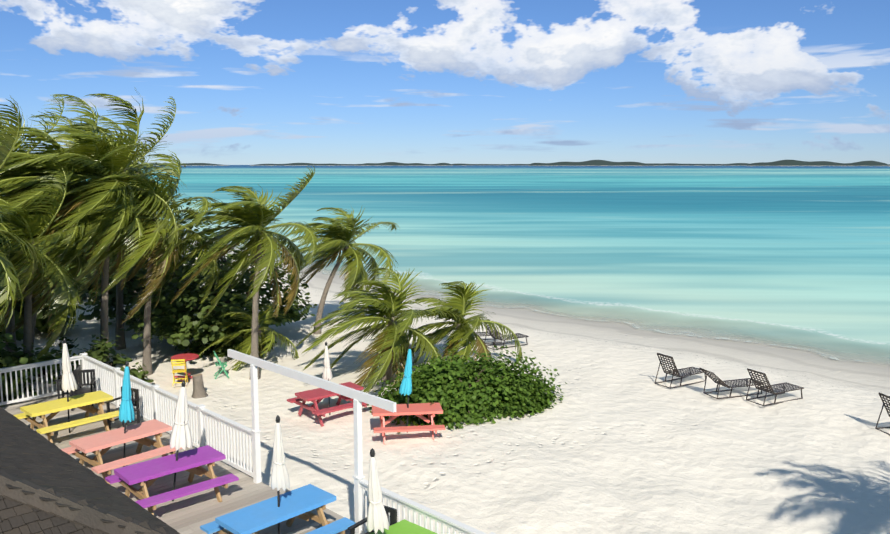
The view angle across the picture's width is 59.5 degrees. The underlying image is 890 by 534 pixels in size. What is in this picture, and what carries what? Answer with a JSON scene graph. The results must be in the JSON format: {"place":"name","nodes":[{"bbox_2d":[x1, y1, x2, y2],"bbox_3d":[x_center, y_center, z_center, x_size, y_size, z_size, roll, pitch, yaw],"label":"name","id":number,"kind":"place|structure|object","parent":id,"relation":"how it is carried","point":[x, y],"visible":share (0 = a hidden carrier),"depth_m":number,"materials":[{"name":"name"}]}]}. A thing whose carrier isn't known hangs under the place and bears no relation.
{"place":"outdoors","nodes":[
{"label":"outdoors","id":0,"kind":"place"},
{"bbox_2d":[17,240,83,298],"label":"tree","id":1,"kind":"object","parent":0,"point":[78,283],"visible":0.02,"depth_m":40.47,"materials":[{"name":"green plant"}]},
{"bbox_2d":[0,0,889,164],"label":"sky","id":2,"kind":"structure","parent":0,"point":[250,82],"materials":[{"name":"blue"}]},
{"bbox_2d":[3,234,889,533],"bbox_3d":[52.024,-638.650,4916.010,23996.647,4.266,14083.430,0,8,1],"label":"beach sand","id":3,"kind":"structure","parent":0,"point":[617,440],"depth_m":21.16,"materials":[{"name":"white sand"}]},
{"bbox_2d":[0,339,28,376],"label":"bush","id":4,"kind":"object","parent":3,"relation":"on","point":[7,353],"visible":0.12,"depth_m":23.40,"materials":[{"name":"green plant"}]},
{"bbox_2d":[0,333,39,405],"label":"bush","id":5,"kind":"object","parent":3,"relation":"on","point":[8,361],"visible":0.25,"depth_m":21.18,"materials":[{"name":"green plant"}]},
{"bbox_2d":[0,135,40,327],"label":"palm","id":6,"kind":"object","parent":3,"relation":"on","point":[3,227],"visible":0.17,"depth_m":22.08,"materials":[{"name":"green plant"}]},
{"bbox_2d":[0,97,47,327],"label":"palm","id":7,"kind":"object","parent":3,"relation":"on","point":[33,256],"visible":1,"depth_m":18.21,"materials":[{"name":"green plant"}]},
{"bbox_2d":[0,97,85,351],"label":"palm","id":8,"kind":"object","parent":3,"relation":"on","point":[10,325],"visible":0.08,"depth_m":29.32,"materials":[{"name":"green plant"}]},
{"bbox_2d":[0,246,86,340],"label":"tree","id":9,"kind":"object","parent":3,"relation":"on","point":[40,323],"visible":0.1,"depth_m":33.02,"materials":[{"name":"green plant"}]},
{"bbox_2d":[0,153,90,363],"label":"palm","id":10,"kind":"object","parent":3,"relation":"on","point":[29,230],"visible":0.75,"depth_m":23.18,"materials":[{"name":"green plant"}]},
{"bbox_2d":[11,343,82,386],"bbox_3d":[-12.469,3.294,23.707,3.546,2.059,2.691,5,9,35],"label":"bush","id":11,"kind":"object","parent":3,"relation":"on","point":[48,356],"visible":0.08,"depth_m":23.38,"materials":[{"name":"green plant"}]},
{"bbox_2d":[0,94,152,359],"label":"palm","id":12,"kind":"object","parent":3,"relation":"on","point":[54,147],"visible":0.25,"depth_m":24.70,"materials":[{"name":"green plant"}]},
{"bbox_2d":[0,406,179,533],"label":"roof edge","id":13,"kind":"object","parent":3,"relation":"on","point":[47,486],"depth_m":8.28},
{"bbox_2d":[0,88,187,364],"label":"palm","id":14,"kind":"object","parent":3,"relation":"on","point":[112,160],"visible":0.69,"depth_m":24.82,"materials":[{"name":"green plant"}]},
{"bbox_2d":[50,331,153,386],"bbox_3d":[-11.246,3.141,24.977,3.359,2.031,2.856,0,8,1],"label":"bush","id":15,"kind":"object","parent":3,"relation":"on","point":[98,350],"visible":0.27,"depth_m":24.94,"materials":[{"name":"green plant"}]},
{"bbox_2d":[43,96,180,349],"bbox_3d":[-13.426,-1.499,30.131,6.624,10.209,7.140,0,8,1],"label":"palm","id":16,"kind":"object","parent":3,"relation":"on","point":[120,342],"visible":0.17,"depth_m":30.42,"materials":[{"name":"green plant"}]},
{"bbox_2d":[64,226,172,295],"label":"tree","id":17,"kind":"object","parent":3,"relation":"on","point":[90,289],"visible":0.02,"depth_m":42.23,"materials":[{"name":"green plant"}]},
{"bbox_2d":[33,150,222,375],"bbox_3d":[-10.745,0.049,26.556,6.330,8.072,6.023,-3,8,-21],"label":"palm","id":18,"kind":"object","parent":3,"relation":"on","point":[153,241],"visible":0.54,"depth_m":25.96,"materials":[{"name":"green plant"}]},
{"bbox_2d":[77,202,238,320],"bbox_3d":[-13.107,-0.150,36.101,8.068,5.783,7.175,-5,9,-35],"label":"sea grape tree","id":19,"kind":"object","parent":3,"relation":"on","point":[129,292],"visible":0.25,"depth_m":33.84,"materials":[{"name":"green plant"}]},
{"bbox_2d":[133,139,185,291],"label":"palm","id":20,"kind":"object","parent":3,"relation":"on","point":[142,160],"visible":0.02,"depth_m":42.17,"materials":[{"name":"green plant"}]},
{"bbox_2d":[171,359,187,385],"bbox_3d":[-8.819,3.461,25.881,0.440,0.904,0.493,-1,8,-9],"label":"chair","id":21,"kind":"object","parent":3,"relation":"on","point":[174,371],"visible":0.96,"depth_m":25.75,"materials":[{"name":"paint"}]},
{"bbox_2d":[1,357,366,533],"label":"deck platform","id":22,"kind":"structure","parent":3,"relation":"on","point":[191,513],"depth_m":15.53,"materials":[{"name":"grey wood"}]},
{"bbox_2d":[14,391,118,442],"bbox_3d":[-8.946,3.589,18.514,1.740,0.800,1.850,7,10,43],"label":"picnic table","id":23,"kind":"object","parent":22,"relation":"on","point":[85,401],"visible":0.83,"depth_m":18.25,"materials":[{"name":"paint"}]},
{"bbox_2d":[54,365,81,398],"bbox_3d":[-10.093,3.172,20.879,0.560,0.955,0.560,-2,8,-15],"label":"arm chair","id":24,"kind":"object","parent":22,"relation":"on","point":[59,388],"visible":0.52,"depth_m":20.81,"materials":[{"name":"black wood"}]},
{"bbox_2d":[62,338,76,432],"bbox_3d":[-8.864,2.811,18.397,0.329,2.320,0.329,7,10,35],"label":"umbrella","id":25,"kind":"object","parent":22,"relation":"on","point":[69,383],"visible":1,"depth_m":18.28,"materials":[{"name":"white fabric"}]},
{"bbox_2d":[70,369,96,410],"bbox_3d":[-9.502,3.229,20.445,0.560,0.955,0.560,-2,8,-15],"label":"arm chair","id":26,"kind":"object","parent":22,"relation":"on","point":[80,391],"visible":0.67,"depth_m":20.60,"materials":[{"name":"black wood"}]},
{"bbox_2d":[61,419,182,483],"bbox_3d":[-6.750,3.878,16.319,1.740,0.800,1.850,7,10,41],"label":"picnic table","id":27,"kind":"object","parent":22,"relation":"on","point":[139,433],"visible":0.85,"depth_m":16.04,"materials":[{"name":"paint"}]},
{"bbox_2d":[104,387,139,429],"bbox_3d":[-7.782,3.445,18.799,0.560,0.955,0.560,3,8,25],"label":"arm chair","id":28,"kind":"object","parent":22,"relation":"on","point":[135,395],"visible":0.42,"depth_m":18.87,"materials":[{"name":"black wood"}]},
{"bbox_2d":[119,361,134,466],"bbox_3d":[-6.637,3.100,16.226,0.313,2.320,0.317,5,5,8],"label":"umbrella","id":29,"kind":"object","parent":22,"relation":"on","point":[126,411],"visible":0.98,"depth_m":16.15,"materials":[{"name":"teal fabric"}]},
{"bbox_2d":[105,445,238,514],"bbox_3d":[-5.177,4.082,14.766,1.850,0.800,1.740,-7,10,-42],"label":"picnic table","id":30,"kind":"object","parent":22,"relation":"on","point":[191,461],"visible":0.9,"depth_m":14.51,"materials":[{"name":"paint"}]},
{"bbox_2d":[169,381,192,500],"bbox_3d":[-5.004,3.305,14.731,0.429,2.300,0.430,4,9,28],"label":"umbrella","id":31,"kind":"object","parent":22,"relation":"on","point":[180,436],"visible":1,"depth_m":14.66,"materials":[{"name":"white fabric"}]},
{"bbox_2d":[0,353,495,533],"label":"deck railing","id":32,"kind":"object","parent":22,"relation":"on","point":[109,379],"visible":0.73,"depth_m":17.06,"materials":[{"name":"white paint"}]},
{"bbox_2d":[200,484,355,533],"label":"picnic table","id":33,"kind":"object","parent":22,"relation":"on","point":[300,503],"visible":0.94,"depth_m":12.73,"materials":[{"name":"paint"}]},
{"bbox_2d":[271,415,289,533],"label":"umbrella","id":34,"kind":"object","parent":22,"relation":"on","point":[279,477],"visible":1,"depth_m":12.69,"materials":[{"name":"white fabric"}]},
{"bbox_2d":[227,349,395,476],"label":"entrance arch posts","id":35,"kind":"object","parent":22,"relation":"on","point":[358,397],"visible":0.73,"depth_m":13.65,"materials":[{"name":"white paint"}]},
{"bbox_2d":[348,505,396,533],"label":"arm chair","id":36,"kind":"object","parent":22,"relation":"on","point":[393,514],"visible":0.31,"depth_m":12.31,"materials":[{"name":"black wood"}]},
{"bbox_2d":[367,448,388,533],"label":"umbrella","id":37,"kind":"object","parent":22,"relation":"on","point":[377,518],"visible":1,"depth_m":11.23,"materials":[{"name":"white fabric"}]},
{"bbox_2d":[370,519,436,533],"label":"picnic table","id":38,"kind":"object","parent":22,"relation":"on","point":[404,526],"visible":0.86,"depth_m":12.00,"materials":[{"name":"paint"}]},
{"bbox_2d":[171,353,198,379],"bbox_3d":[-8.889,3.425,26.673,0.920,0.730,0.920,0,8,1],"label":"round table","id":39,"kind":"object","parent":3,"relation":"on","point":[188,356],"visible":0.73,"depth_m":26.64,"materials":[{"name":"red paint"}]},
{"bbox_2d":[191,373,207,398],"bbox_3d":[-7.750,3.746,24.591,0.484,0.767,0.464,-5,9,-34],"label":"tree stump","id":40,"kind":"object","parent":3,"relation":"on","point":[199,391],"visible":0.96,"depth_m":24.44,"materials":[{"name":"beige wood"}]},
{"bbox_2d":[108,202,316,345],"bbox_3d":[-9.334,0.362,31.180,7.859,6.074,8.618,0,8,1],"label":"sea grape tree","id":41,"kind":"object","parent":3,"relation":"on","point":[171,322],"visible":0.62,"depth_m":29.45,"materials":[{"name":"green plant"}]},
{"bbox_2d":[213,351,228,378],"bbox_3d":[-7.697,3.346,26.754,0.492,0.904,0.440,-3,8,-19],"label":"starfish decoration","id":42,"kind":"object","parent":3,"relation":"on","point":[222,364],"visible":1,"depth_m":26.64,"materials":[{"name":"paint"}]},
{"bbox_2d":[175,302,275,357],"bbox_3d":[-8.472,2.457,30.499,3.924,1.966,2.941,-5,9,-31],"label":"bush","id":43,"kind":"object","parent":3,"relation":"on","point":[195,347],"visible":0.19,"depth_m":29.59,"materials":[{"name":"green plant"}]},
{"bbox_2d":[161,166,321,379],"bbox_3d":[-7.074,0.302,26.657,4.982,7.543,5.584,-5,9,-31],"label":"palm","id":44,"kind":"object","parent":3,"relation":"on","point":[253,216],"visible":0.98,"depth_m":26.10,"materials":[{"name":"green plant"}]},
{"bbox_2d":[191,293,298,370],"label":"palm","id":45,"kind":"object","parent":3,"relation":"on","point":[247,317],"visible":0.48,"depth_m":28.62,"materials":[{"name":"green plant"}]},
{"bbox_2d":[287,382,366,425],"bbox_3d":[-3.343,3.959,22.597,1.850,0.800,1.740,-6,10,-39],"label":"picnic table","id":46,"kind":"object","parent":3,"relation":"on","point":[317,394],"depth_m":22.21,"materials":[{"name":"paint"}]},
{"bbox_2d":[322,342,331,414],"bbox_3d":[-3.397,3.218,22.574,0.288,2.220,0.286,2,9,25],"label":"umbrella","id":47,"kind":"object","parent":3,"relation":"on","point":[327,373],"depth_m":22.41,"materials":[{"name":"white fabric"}]},
{"bbox_2d":[272,207,398,334],"bbox_3d":[-4.835,0.266,33.691,5.779,5.795,5.456,0,8,1],"label":"palm","id":48,"kind":"object","parent":3,"relation":"on","point":[337,237],"visible":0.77,"depth_m":33.09,"materials":[{"name":"green plant"}]},
{"bbox_2d":[293,268,471,392],"bbox_3d":[-2.496,2.644,25.877,5.715,4.809,5.531,3,8,20],"label":"palm","id":49,"kind":"object","parent":3,"relation":"on","point":[390,350],"visible":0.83,"depth_m":25.60,"materials":[{"name":"green plant"}]},
{"bbox_2d":[399,345,411,432],"bbox_3d":[-1.045,3.295,20.831,0.338,2.520,0.338,8,9,36],"label":"umbrella","id":50,"kind":"object","parent":3,"relation":"on","point":[406,386],"visible":0.98,"depth_m":20.70,"materials":[{"name":"teal fabric"}]},
{"bbox_2d":[371,403,444,444],"bbox_3d":[-1.021,4.178,20.936,1.850,0.800,1.740,-1,8,-7],"label":"picnic table","id":51,"kind":"object","parent":3,"relation":"on","point":[420,409],"visible":0.92,"depth_m":20.59,"materials":[{"name":"paint"}]},
{"bbox_2d":[392,281,521,371],"bbox_3d":[-0.142,2.581,27.805,4.563,4.364,4.649,5,9,32],"label":"palm","id":52,"kind":"object","parent":3,"relation":"on","point":[459,304],"visible":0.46,"depth_m":27.57,"materials":[{"name":"green plant"}]},
{"bbox_2d":[367,343,566,432],"bbox_3d":[0.592,3.251,23.896,6.674,2.218,4.860,-5,9,-32],"label":"bush","id":53,"kind":"object","parent":3,"relation":"on","point":[448,381],"visible":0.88,"depth_m":22.74,"materials":[{"name":"green plant"}]},
{"bbox_2d":[473,331,501,343],"bbox_3d":[1.319,2.698,31.955,2.003,0.808,0.688,-2,8,-15],"label":"beach lounger","id":54,"kind":"object","parent":3,"relation":"on","point":[483,333],"visible":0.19,"depth_m":31.92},
{"bbox_2d":[484,323,528,349],"bbox_3d":[2.469,2.664,31.385,1.772,1.025,0.688,-5,9,-32],"label":"beach lounger","id":55,"kind":"object","parent":3,"relation":"on","point":[507,338],"visible":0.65,"depth_m":31.27,"materials":[{"name":"black metal"}]},
{"bbox_2d":[655,353,705,388],"bbox_3d":[7.923,3.351,26.059,1.765,1.053,0.688,-4,9,-30],"label":"beach lounger","id":56,"kind":"object","parent":3,"relation":"on","point":[674,372],"visible":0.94,"depth_m":25.89,"materials":[{"name":"black metal"}]},
{"bbox_2d":[699,368,763,398],"bbox_3d":[9.106,3.619,24.752,1.961,0.862,0.688,-2,8,-18],"label":"beach lounger","id":57,"kind":"object","parent":3,"relation":"on","point":[719,382],"visible":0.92,"depth_m":24.68,"materials":[{"name":"black metal"}]},
{"bbox_2d":[746,368,803,405],"bbox_3d":[10.259,3.617,24.170,1.784,1.018,0.688,-4,8,-26],"label":"beach lounger","id":58,"kind":"object","parent":3,"relation":"on","point":[765,388],"visible":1,"depth_m":24.05,"materials":[{"name":"black metal"}]},
{"bbox_2d":[875,392,889,434],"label":"beach lounger","id":59,"kind":"object","parent":3,"relation":"on","point":[885,399],"visible":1,"depth_m":21.42,"materials":[{"name":"black metal"}]},
{"bbox_2d":[81,165,889,363],"bbox_3d":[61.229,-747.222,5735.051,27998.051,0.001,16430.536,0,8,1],"label":"sea","id":60,"kind":"structure","parent":0,"point":[798,254],"depth_m":86.90,"materials":[{"name":"teal liquid"}]},
{"bbox_2d":[137,160,889,165],"bbox_3d":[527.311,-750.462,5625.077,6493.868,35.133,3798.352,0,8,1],"label":"distant islands","id":61,"kind":"object","parent":60,"relation":"on","point":[774,163],"visible":0.98,"depth_m":4463.07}
]}

